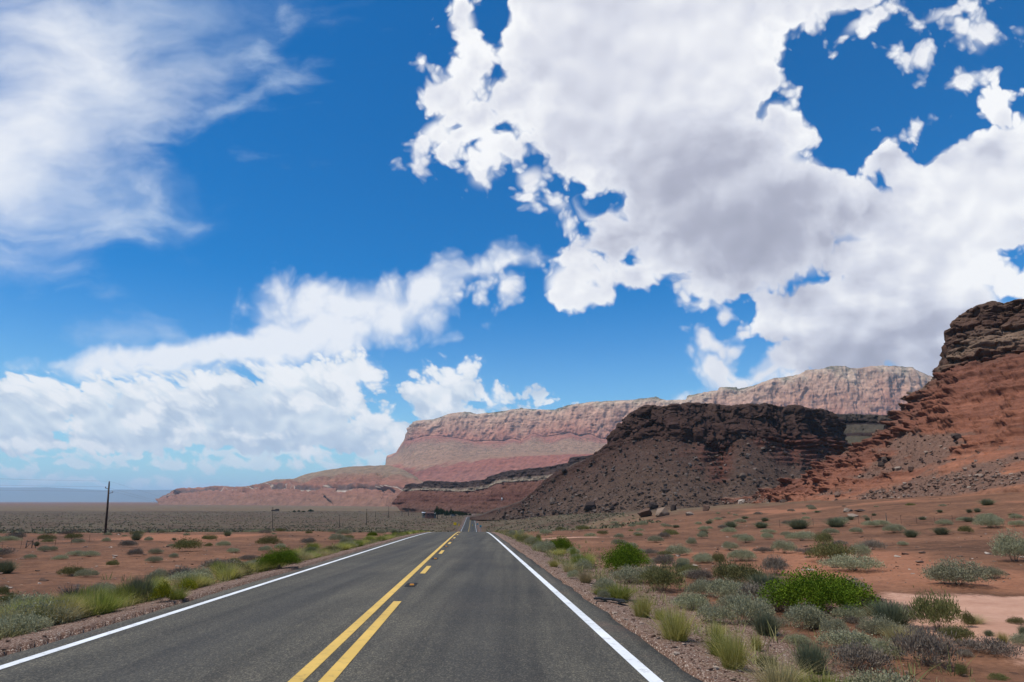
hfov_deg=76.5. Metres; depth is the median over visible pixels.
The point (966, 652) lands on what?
dry bush
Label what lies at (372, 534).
green bush
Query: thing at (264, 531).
dry bush
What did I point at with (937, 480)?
hillside rubble
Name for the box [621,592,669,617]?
grass tuft
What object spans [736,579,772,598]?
dry bush
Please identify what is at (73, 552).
sagebrush
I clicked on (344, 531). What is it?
sagebrush
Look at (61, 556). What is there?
sagebrush
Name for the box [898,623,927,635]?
dry bush
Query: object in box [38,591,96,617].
grass tuft
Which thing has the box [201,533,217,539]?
olive bush
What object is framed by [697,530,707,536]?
sagebrush
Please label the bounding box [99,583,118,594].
sagebrush
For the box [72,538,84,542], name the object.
sagebrush
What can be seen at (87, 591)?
grass tuft
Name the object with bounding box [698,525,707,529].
sagebrush
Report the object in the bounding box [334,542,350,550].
grass tuft
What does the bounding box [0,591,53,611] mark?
sagebrush
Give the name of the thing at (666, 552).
olive bush
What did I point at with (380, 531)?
sagebrush
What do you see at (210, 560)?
dry bush
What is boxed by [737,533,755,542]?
sagebrush
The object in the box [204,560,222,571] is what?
grass tuft
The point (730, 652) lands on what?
grass tuft
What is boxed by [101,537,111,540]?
sagebrush
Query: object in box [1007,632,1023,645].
sagebrush
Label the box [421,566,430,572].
yellow lane dash
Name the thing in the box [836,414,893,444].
side canyon wall
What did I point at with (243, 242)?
sky
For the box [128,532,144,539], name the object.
jointfir bush
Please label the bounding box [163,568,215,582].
sagebrush
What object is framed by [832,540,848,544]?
dry bush
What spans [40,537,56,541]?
olive bush
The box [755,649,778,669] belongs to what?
olive bush
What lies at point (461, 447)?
cliff escarpment
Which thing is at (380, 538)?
grass tuft
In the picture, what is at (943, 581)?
sagebrush
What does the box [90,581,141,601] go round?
grass tuft
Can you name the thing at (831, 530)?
sagebrush
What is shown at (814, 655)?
jointfir bush
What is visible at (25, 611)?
sagebrush
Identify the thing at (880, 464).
boulder
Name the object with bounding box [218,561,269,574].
grass tuft
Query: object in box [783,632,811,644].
sagebrush
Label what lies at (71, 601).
grass tuft
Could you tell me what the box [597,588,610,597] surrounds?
sagebrush
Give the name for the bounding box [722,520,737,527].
jointfir bush
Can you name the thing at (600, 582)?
sagebrush
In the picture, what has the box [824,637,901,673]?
dry bush
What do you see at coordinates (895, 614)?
jointfir bush
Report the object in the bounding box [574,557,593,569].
sagebrush
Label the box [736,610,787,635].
jointfir bush
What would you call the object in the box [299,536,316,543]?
dry bush
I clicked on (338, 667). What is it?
yellow centre line
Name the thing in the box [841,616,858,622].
dry bush
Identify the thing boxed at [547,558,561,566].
grass tuft
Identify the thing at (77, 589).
dead bush
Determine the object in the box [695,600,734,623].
sagebrush
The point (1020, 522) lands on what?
sagebrush
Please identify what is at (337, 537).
sagebrush
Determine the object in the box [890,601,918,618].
dry bush
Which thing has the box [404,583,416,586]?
road reflector
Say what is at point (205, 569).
sagebrush
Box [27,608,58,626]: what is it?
grass tuft
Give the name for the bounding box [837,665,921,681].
sagebrush
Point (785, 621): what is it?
dry bush
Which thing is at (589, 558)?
grass tuft
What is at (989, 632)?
jointfir bush
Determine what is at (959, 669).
olive bush
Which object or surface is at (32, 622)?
sagebrush
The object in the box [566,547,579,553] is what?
sagebrush
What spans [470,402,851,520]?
dark mesa
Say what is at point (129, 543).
dry bush
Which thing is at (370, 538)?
grass tuft
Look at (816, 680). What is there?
grass tuft
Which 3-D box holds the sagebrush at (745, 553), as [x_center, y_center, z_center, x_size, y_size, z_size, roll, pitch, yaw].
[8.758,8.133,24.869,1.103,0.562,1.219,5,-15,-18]
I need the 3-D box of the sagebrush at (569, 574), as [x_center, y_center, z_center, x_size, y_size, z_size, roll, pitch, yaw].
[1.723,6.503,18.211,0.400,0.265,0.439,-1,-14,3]
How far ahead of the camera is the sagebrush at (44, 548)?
32.69 m
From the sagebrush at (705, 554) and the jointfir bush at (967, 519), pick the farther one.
the jointfir bush at (967, 519)
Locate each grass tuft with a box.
[0,595,55,614]
[20,592,118,615]
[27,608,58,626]
[33,593,95,612]
[33,600,104,625]
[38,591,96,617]
[47,583,117,598]
[56,591,140,603]
[76,588,150,616]
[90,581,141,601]
[110,578,179,597]
[112,593,157,606]
[151,575,171,586]
[168,575,190,586]
[169,573,208,588]
[169,588,196,599]
[172,576,222,586]
[175,574,209,585]
[202,563,253,580]
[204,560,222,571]
[208,563,238,579]
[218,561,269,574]
[218,563,253,578]
[253,558,275,571]
[298,552,326,557]
[300,551,321,559]
[303,542,321,548]
[312,550,338,555]
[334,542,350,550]
[354,539,366,546]
[365,535,375,540]
[374,535,385,540]
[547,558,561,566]
[551,548,565,555]
[558,560,583,572]
[565,552,599,563]
[568,545,577,554]
[572,568,593,582]
[583,551,595,565]
[590,583,647,599]
[613,601,719,641]
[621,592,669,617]
[649,608,665,619]
[686,627,781,670]
[691,629,748,656]
[693,652,843,681]
[700,621,735,637]
[748,633,768,650]
[780,668,818,681]
[784,667,860,681]
[865,622,922,640]
[956,613,995,623]
[994,632,1009,643]
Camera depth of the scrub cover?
341.69 m
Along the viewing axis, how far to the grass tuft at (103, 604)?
12.03 m
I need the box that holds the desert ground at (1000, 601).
[0,492,1023,681]
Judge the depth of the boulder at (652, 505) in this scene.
352.02 m
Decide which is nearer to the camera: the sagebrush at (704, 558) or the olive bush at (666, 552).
the sagebrush at (704, 558)
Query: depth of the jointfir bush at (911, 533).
40.32 m
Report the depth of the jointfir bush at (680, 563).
21.06 m
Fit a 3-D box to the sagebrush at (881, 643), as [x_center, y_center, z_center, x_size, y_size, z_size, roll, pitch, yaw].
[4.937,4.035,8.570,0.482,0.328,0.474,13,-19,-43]
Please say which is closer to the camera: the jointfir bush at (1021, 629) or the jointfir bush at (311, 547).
the jointfir bush at (1021, 629)
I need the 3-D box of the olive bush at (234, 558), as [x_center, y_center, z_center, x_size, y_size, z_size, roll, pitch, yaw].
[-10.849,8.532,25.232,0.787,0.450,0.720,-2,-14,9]
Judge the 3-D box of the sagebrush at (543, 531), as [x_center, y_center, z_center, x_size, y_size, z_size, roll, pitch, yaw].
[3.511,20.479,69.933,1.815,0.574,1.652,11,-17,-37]
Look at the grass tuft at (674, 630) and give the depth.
9.12 m
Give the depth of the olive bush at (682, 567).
20.24 m
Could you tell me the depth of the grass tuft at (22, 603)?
11.19 m
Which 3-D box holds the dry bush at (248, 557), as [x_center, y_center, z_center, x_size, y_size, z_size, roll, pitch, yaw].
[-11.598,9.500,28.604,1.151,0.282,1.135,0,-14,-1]
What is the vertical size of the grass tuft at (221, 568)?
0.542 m
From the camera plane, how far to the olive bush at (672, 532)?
53.99 m
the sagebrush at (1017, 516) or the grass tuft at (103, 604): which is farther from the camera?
the sagebrush at (1017, 516)
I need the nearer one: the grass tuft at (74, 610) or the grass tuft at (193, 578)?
the grass tuft at (74, 610)
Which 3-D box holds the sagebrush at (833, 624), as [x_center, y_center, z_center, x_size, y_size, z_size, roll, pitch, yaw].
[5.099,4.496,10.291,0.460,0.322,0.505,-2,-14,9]
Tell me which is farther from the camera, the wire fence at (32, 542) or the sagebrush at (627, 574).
the wire fence at (32, 542)
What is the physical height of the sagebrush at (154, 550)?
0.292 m
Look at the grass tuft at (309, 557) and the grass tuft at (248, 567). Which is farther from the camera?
the grass tuft at (309, 557)
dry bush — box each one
[0,547,17,555]
[6,531,27,537]
[59,530,72,534]
[118,538,139,546]
[126,547,144,555]
[165,565,197,575]
[199,557,237,567]
[238,553,259,559]
[258,529,270,533]
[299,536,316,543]
[645,547,659,553]
[652,552,674,567]
[657,532,671,537]
[684,567,714,580]
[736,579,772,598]
[752,546,774,552]
[759,554,790,573]
[759,592,801,610]
[774,615,791,627]
[794,547,814,553]
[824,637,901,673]
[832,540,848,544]
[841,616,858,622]
[855,593,893,607]
[859,537,886,549]
[887,623,965,668]
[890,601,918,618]
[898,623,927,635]
[954,633,1023,658]
[956,648,974,656]
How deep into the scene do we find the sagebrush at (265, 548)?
33.84 m
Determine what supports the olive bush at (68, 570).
on the desert ground at (1000, 601)
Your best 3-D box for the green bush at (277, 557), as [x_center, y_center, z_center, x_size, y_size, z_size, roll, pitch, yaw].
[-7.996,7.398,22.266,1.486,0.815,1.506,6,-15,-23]
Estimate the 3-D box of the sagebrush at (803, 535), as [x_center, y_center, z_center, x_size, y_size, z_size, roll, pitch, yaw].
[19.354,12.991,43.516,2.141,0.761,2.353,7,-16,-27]
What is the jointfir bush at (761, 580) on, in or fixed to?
on the desert ground at (1000, 601)
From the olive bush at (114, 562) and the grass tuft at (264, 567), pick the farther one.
the olive bush at (114, 562)
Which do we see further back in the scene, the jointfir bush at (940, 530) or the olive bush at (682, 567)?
the jointfir bush at (940, 530)
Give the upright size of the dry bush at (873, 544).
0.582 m
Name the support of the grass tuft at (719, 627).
on the desert ground at (1000, 601)
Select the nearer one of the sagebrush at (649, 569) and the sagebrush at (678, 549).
the sagebrush at (649, 569)
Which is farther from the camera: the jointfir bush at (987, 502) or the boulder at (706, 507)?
the boulder at (706, 507)
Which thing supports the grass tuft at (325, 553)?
on the desert ground at (1000, 601)
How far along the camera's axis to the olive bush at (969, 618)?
10.39 m
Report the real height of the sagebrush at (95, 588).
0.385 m
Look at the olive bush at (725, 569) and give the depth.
16.75 m
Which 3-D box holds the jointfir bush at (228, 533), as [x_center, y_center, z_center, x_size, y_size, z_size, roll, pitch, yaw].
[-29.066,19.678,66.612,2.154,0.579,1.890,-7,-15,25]
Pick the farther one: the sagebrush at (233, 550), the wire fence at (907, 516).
the wire fence at (907, 516)
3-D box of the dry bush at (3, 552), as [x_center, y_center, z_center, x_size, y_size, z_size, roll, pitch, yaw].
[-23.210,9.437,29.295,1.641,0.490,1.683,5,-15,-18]
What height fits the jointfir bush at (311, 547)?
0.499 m
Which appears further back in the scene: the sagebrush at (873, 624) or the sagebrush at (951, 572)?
the sagebrush at (951, 572)
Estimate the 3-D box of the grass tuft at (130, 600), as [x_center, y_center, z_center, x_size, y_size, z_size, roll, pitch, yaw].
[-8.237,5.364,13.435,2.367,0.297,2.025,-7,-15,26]
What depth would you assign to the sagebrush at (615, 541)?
39.01 m
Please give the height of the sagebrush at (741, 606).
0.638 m
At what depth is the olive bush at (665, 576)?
16.27 m
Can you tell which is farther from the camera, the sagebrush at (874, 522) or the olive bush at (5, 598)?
the sagebrush at (874, 522)
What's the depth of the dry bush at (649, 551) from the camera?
30.51 m
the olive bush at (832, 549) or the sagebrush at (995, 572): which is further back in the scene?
the olive bush at (832, 549)
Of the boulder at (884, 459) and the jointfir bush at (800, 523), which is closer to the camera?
the jointfir bush at (800, 523)
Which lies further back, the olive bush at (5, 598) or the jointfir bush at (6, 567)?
the jointfir bush at (6, 567)
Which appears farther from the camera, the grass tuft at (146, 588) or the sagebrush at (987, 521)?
the sagebrush at (987, 521)
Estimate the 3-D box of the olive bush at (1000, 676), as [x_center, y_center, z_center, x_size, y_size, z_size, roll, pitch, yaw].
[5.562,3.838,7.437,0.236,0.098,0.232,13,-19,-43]
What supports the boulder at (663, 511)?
on the desert ground at (1000, 601)
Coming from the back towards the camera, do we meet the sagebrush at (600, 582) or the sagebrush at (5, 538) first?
the sagebrush at (5, 538)
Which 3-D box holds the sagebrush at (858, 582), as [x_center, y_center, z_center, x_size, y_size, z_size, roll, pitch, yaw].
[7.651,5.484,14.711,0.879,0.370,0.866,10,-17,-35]
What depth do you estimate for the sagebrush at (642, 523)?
111.92 m
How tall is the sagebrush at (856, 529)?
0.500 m
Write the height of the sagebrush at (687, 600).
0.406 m
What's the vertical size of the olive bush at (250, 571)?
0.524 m
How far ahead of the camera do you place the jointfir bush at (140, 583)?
13.96 m
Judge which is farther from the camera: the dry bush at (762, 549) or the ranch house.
the ranch house
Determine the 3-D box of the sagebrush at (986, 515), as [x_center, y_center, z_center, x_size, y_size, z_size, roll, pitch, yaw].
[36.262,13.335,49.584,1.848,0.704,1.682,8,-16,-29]
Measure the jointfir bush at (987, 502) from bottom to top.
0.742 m
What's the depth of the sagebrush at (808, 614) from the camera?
10.79 m
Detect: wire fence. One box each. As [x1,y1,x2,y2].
[0,524,190,548]
[779,513,1017,525]
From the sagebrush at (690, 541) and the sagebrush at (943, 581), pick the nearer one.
the sagebrush at (943, 581)
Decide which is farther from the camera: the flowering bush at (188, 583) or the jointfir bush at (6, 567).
the jointfir bush at (6, 567)
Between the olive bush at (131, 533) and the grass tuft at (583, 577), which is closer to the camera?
the grass tuft at (583, 577)
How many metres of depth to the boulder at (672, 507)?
202.17 m
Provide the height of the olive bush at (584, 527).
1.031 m
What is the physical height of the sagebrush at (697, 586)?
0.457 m
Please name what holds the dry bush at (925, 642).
on the desert ground at (1000, 601)
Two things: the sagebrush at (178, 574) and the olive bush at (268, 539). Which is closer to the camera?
the sagebrush at (178, 574)
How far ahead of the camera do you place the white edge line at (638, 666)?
9.65 m
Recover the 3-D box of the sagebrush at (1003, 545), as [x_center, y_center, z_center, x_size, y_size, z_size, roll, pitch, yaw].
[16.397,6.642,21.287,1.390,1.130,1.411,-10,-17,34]
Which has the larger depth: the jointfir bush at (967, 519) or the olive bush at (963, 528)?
the jointfir bush at (967, 519)
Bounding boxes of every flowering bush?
[148,578,173,601]
[173,577,197,590]
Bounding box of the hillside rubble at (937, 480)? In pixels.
[718,381,1023,504]
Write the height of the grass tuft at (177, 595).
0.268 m
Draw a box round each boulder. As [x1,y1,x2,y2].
[584,502,595,510]
[637,508,651,517]
[649,502,658,508]
[655,507,669,516]
[670,504,675,510]
[703,505,709,510]
[843,508,852,511]
[877,462,884,466]
[881,457,888,463]
[951,433,961,438]
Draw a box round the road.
[0,517,702,681]
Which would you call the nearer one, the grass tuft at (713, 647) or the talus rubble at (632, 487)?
the grass tuft at (713, 647)
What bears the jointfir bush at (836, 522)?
on the desert ground at (1000, 601)
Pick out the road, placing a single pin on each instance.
(473, 606)
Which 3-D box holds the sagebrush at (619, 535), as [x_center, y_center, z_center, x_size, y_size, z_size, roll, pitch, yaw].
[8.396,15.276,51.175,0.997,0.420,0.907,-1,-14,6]
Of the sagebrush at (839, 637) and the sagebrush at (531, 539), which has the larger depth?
the sagebrush at (531, 539)
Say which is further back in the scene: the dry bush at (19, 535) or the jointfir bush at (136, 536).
the dry bush at (19, 535)
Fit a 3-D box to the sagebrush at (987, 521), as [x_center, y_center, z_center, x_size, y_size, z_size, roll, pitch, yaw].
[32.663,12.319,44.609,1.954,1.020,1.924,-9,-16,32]
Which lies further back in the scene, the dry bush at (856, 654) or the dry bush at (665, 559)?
the dry bush at (665, 559)
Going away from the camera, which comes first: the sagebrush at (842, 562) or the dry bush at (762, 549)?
the sagebrush at (842, 562)
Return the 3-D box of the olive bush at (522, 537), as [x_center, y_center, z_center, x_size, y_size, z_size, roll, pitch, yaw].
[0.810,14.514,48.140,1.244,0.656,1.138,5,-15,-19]
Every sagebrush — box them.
[0,535,22,541]
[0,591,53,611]
[0,596,84,626]
[0,609,54,638]
[23,553,37,558]
[36,545,51,550]
[50,554,68,559]
[66,550,86,555]
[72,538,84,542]
[74,567,99,576]
[77,550,100,556]
[85,580,113,592]
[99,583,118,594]
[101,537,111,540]
[144,556,162,561]
[144,568,167,580]
[147,547,163,553]
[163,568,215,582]
[169,552,178,557]
[193,566,214,575]
[215,540,230,545]
[227,548,239,551]
[258,545,272,550]
[274,543,286,547]
[328,534,346,539]
[335,528,352,534]
[338,536,354,542]
[374,529,386,533]
[525,536,538,543]
[535,539,555,551]
[539,529,551,533]
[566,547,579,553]
[567,570,578,577]
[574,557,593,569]
[584,533,596,536]
[591,575,615,589]
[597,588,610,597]
[607,564,647,582]
[611,538,627,544]
[613,533,624,537]
[635,520,647,524]
[644,561,658,571]
[647,534,662,541]
[666,543,691,554]
[669,590,709,609]
[677,556,689,563]
[682,577,715,595]
[686,536,696,543]
[692,551,711,558]
[692,554,712,561]
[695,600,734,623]
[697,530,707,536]
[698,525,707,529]
[703,575,748,598]
[716,592,747,605]
[720,526,736,531]
[722,541,738,550]
[724,588,775,624]
[726,546,756,560]
[734,518,746,521]
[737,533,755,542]
[760,528,776,532]
[760,532,773,538]
[770,539,797,552]
[778,600,837,629]
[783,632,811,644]
[785,530,817,540]
[804,619,826,628]
[813,626,874,649]
[814,552,888,570]
[819,616,850,633]
[821,527,839,533]
[830,603,867,621]
[835,575,870,590]
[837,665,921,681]
[846,542,872,557]
[848,526,862,532]
[856,612,902,634]
[861,519,892,526]
[869,634,908,658]
[881,523,907,532]
[897,541,908,544]
[917,556,997,584]
[924,562,958,583]
[935,518,953,524]
[972,514,1004,527]
[973,512,996,519]
[976,564,1008,577]
[987,528,1023,560]
[1007,519,1023,525]
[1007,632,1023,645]
[1008,513,1023,518]
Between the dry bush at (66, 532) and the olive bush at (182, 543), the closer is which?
the olive bush at (182, 543)
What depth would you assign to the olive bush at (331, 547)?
35.55 m
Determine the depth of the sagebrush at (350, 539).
46.43 m
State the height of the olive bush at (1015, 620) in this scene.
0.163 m
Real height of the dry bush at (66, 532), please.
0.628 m
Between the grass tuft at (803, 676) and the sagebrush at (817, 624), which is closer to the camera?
the grass tuft at (803, 676)
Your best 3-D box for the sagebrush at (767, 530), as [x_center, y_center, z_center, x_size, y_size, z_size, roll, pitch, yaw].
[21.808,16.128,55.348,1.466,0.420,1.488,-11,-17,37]
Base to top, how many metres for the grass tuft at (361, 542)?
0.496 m
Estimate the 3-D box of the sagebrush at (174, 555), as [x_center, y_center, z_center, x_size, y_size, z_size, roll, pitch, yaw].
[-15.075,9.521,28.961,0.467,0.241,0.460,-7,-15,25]
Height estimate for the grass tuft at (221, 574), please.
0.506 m
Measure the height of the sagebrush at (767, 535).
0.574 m
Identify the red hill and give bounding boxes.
[720,299,1023,503]
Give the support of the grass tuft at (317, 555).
on the desert ground at (1000, 601)
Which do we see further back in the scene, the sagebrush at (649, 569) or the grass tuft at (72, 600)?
the sagebrush at (649, 569)
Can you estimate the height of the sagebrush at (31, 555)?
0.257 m
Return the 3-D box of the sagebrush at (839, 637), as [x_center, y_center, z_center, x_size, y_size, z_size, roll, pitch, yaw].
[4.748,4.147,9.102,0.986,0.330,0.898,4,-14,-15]
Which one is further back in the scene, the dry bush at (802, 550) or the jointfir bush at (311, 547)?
the jointfir bush at (311, 547)
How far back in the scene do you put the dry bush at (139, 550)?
29.57 m
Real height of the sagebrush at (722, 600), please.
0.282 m
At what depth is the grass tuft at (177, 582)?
17.72 m
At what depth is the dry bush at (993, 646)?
8.64 m
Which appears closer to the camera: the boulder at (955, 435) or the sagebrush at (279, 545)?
the sagebrush at (279, 545)
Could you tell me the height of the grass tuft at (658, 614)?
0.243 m
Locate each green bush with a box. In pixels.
[256,545,300,568]
[366,531,377,535]
[549,535,573,549]
[600,538,651,570]
[755,563,881,613]
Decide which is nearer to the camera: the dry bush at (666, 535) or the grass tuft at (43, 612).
the grass tuft at (43, 612)
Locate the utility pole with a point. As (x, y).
(106, 517)
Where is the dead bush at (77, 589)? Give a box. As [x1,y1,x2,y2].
[51,583,91,597]
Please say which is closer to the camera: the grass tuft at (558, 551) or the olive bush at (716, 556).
the olive bush at (716, 556)
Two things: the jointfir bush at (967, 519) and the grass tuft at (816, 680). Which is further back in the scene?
the jointfir bush at (967, 519)
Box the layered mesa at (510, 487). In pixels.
[392,455,592,513]
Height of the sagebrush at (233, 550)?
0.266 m
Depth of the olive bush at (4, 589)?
15.07 m
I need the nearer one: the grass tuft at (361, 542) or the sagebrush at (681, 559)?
the sagebrush at (681, 559)
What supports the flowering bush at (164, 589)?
on the desert ground at (1000, 601)
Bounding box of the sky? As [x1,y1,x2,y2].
[0,0,1023,489]
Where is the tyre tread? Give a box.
[593,597,627,602]
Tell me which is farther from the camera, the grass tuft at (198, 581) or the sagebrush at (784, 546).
the sagebrush at (784, 546)
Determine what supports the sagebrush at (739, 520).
on the desert ground at (1000, 601)
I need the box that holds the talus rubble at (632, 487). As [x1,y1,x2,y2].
[492,435,843,519]
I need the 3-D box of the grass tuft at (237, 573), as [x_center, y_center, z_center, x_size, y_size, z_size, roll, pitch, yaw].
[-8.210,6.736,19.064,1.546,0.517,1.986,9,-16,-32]
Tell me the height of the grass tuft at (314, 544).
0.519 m
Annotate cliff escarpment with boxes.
[385,365,932,481]
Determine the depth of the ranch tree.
762.12 m
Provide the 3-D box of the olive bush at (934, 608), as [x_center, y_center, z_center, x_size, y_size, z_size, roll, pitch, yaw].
[6.780,4.268,10.411,0.886,0.706,0.875,8,-16,-30]
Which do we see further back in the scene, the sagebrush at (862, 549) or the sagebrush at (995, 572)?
the sagebrush at (862, 549)
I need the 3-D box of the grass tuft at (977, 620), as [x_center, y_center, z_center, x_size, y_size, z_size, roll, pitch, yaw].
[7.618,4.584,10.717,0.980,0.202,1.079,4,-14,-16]
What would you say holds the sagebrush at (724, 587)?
on the desert ground at (1000, 601)
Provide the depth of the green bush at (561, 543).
34.56 m
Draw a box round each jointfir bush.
[0,559,23,573]
[113,573,163,602]
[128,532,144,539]
[220,531,232,535]
[301,545,320,551]
[669,560,694,571]
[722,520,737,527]
[730,572,787,588]
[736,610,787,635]
[750,521,769,527]
[774,518,819,528]
[777,639,838,673]
[821,517,849,526]
[857,598,929,627]
[901,529,921,537]
[930,526,954,534]
[960,517,973,521]
[975,498,995,504]
[980,630,995,635]
[1013,624,1023,634]
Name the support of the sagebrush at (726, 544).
on the desert ground at (1000, 601)
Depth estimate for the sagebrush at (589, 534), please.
55.71 m
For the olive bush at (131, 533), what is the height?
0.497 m
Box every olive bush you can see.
[0,584,10,595]
[0,587,21,603]
[37,534,57,539]
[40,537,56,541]
[56,563,86,576]
[64,532,83,538]
[106,558,119,565]
[130,530,144,534]
[171,536,205,549]
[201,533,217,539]
[220,560,253,574]
[229,556,242,562]
[255,533,282,543]
[323,544,344,550]
[516,534,529,540]
[575,524,588,529]
[636,561,685,590]
[657,550,672,554]
[662,528,678,534]
[676,563,699,571]
[711,551,725,562]
[711,556,763,582]
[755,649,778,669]
[804,534,858,560]
[812,530,833,543]
[906,586,970,630]
[935,623,977,641]
[955,660,967,676]
[957,524,973,531]
[961,607,976,626]
[987,672,1009,680]
[1005,616,1023,624]
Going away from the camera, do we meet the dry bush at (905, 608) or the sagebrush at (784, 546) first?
the dry bush at (905, 608)
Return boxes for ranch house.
[425,512,433,517]
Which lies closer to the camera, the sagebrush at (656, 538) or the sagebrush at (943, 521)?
the sagebrush at (656, 538)
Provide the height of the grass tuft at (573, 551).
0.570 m
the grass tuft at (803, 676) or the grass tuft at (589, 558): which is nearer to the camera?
the grass tuft at (803, 676)
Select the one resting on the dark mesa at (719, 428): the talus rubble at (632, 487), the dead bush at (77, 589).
the talus rubble at (632, 487)
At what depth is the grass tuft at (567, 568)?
20.55 m
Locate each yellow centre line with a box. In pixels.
[288,525,469,681]
[318,601,400,681]
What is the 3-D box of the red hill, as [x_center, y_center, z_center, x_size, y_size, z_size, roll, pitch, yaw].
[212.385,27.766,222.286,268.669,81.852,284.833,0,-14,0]
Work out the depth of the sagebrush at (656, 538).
43.56 m
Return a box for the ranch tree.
[434,506,440,518]
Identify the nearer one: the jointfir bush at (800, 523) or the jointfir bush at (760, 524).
the jointfir bush at (800, 523)
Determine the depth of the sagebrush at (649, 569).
20.96 m
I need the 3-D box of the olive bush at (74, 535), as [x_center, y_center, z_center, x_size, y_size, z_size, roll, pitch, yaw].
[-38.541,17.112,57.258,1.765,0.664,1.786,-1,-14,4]
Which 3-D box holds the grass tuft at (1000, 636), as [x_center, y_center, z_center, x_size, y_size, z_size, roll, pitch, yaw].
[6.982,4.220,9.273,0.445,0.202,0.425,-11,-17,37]
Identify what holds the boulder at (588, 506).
on the dark mesa at (719, 428)
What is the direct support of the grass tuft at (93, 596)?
on the desert ground at (1000, 601)
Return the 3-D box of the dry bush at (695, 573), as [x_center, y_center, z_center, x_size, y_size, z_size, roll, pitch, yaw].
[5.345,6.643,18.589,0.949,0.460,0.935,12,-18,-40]
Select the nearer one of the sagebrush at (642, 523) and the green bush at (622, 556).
the green bush at (622, 556)
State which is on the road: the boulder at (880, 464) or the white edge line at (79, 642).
the white edge line at (79, 642)
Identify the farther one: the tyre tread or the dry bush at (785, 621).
the tyre tread
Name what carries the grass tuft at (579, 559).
on the desert ground at (1000, 601)
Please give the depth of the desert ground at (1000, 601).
32.73 m
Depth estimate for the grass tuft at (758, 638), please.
9.07 m
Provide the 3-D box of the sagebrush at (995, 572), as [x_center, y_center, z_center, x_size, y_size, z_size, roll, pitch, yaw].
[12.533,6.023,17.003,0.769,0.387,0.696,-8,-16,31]
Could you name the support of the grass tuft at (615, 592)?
on the desert ground at (1000, 601)
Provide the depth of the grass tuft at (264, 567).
21.55 m
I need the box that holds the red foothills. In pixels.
[156,465,422,506]
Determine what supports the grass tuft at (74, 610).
on the desert ground at (1000, 601)
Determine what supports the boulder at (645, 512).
on the desert ground at (1000, 601)
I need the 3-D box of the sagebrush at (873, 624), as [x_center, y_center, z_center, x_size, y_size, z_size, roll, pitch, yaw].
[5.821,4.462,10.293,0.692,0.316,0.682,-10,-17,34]
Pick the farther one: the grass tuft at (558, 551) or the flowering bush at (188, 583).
the grass tuft at (558, 551)
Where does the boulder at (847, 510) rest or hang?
on the desert ground at (1000, 601)
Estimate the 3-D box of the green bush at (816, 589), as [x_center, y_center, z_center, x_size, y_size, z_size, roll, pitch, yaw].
[5.806,4.703,12.352,2.052,0.924,2.104,12,-19,-41]
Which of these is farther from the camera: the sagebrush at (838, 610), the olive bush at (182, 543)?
the olive bush at (182, 543)
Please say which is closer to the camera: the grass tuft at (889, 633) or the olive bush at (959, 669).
the olive bush at (959, 669)
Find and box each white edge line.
[0,518,466,668]
[475,525,662,681]
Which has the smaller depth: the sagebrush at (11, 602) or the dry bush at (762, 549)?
the sagebrush at (11, 602)
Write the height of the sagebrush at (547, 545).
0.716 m
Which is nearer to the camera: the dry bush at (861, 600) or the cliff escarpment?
the dry bush at (861, 600)
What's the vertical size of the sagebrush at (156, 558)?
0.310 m
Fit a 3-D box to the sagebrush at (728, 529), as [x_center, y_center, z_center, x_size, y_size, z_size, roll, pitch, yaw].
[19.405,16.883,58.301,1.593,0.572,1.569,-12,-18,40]
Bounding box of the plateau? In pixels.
[0,487,172,501]
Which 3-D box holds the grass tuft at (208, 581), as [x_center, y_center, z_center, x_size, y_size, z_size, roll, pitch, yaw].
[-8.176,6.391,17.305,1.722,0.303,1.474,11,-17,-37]
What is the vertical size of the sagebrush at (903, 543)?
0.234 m
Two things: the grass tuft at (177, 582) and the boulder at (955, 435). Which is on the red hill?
the boulder at (955, 435)
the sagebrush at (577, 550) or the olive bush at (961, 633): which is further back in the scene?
the sagebrush at (577, 550)
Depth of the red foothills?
3933.00 m
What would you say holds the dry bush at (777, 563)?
on the desert ground at (1000, 601)
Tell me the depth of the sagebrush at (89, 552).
28.78 m
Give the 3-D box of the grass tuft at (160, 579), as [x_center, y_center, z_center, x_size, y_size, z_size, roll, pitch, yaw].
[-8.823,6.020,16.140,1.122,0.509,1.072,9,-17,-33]
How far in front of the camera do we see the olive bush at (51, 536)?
57.57 m
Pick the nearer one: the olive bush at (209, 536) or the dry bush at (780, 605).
the dry bush at (780, 605)
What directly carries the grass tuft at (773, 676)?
on the desert ground at (1000, 601)
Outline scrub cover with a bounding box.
[0,511,660,533]
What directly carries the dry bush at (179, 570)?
on the desert ground at (1000, 601)
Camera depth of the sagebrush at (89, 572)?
19.62 m
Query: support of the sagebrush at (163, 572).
on the desert ground at (1000, 601)
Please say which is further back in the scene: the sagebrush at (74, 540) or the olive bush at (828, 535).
the sagebrush at (74, 540)
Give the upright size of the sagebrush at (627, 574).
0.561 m
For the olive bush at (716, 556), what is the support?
on the desert ground at (1000, 601)
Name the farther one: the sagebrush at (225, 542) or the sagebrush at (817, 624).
the sagebrush at (225, 542)
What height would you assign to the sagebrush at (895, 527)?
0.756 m

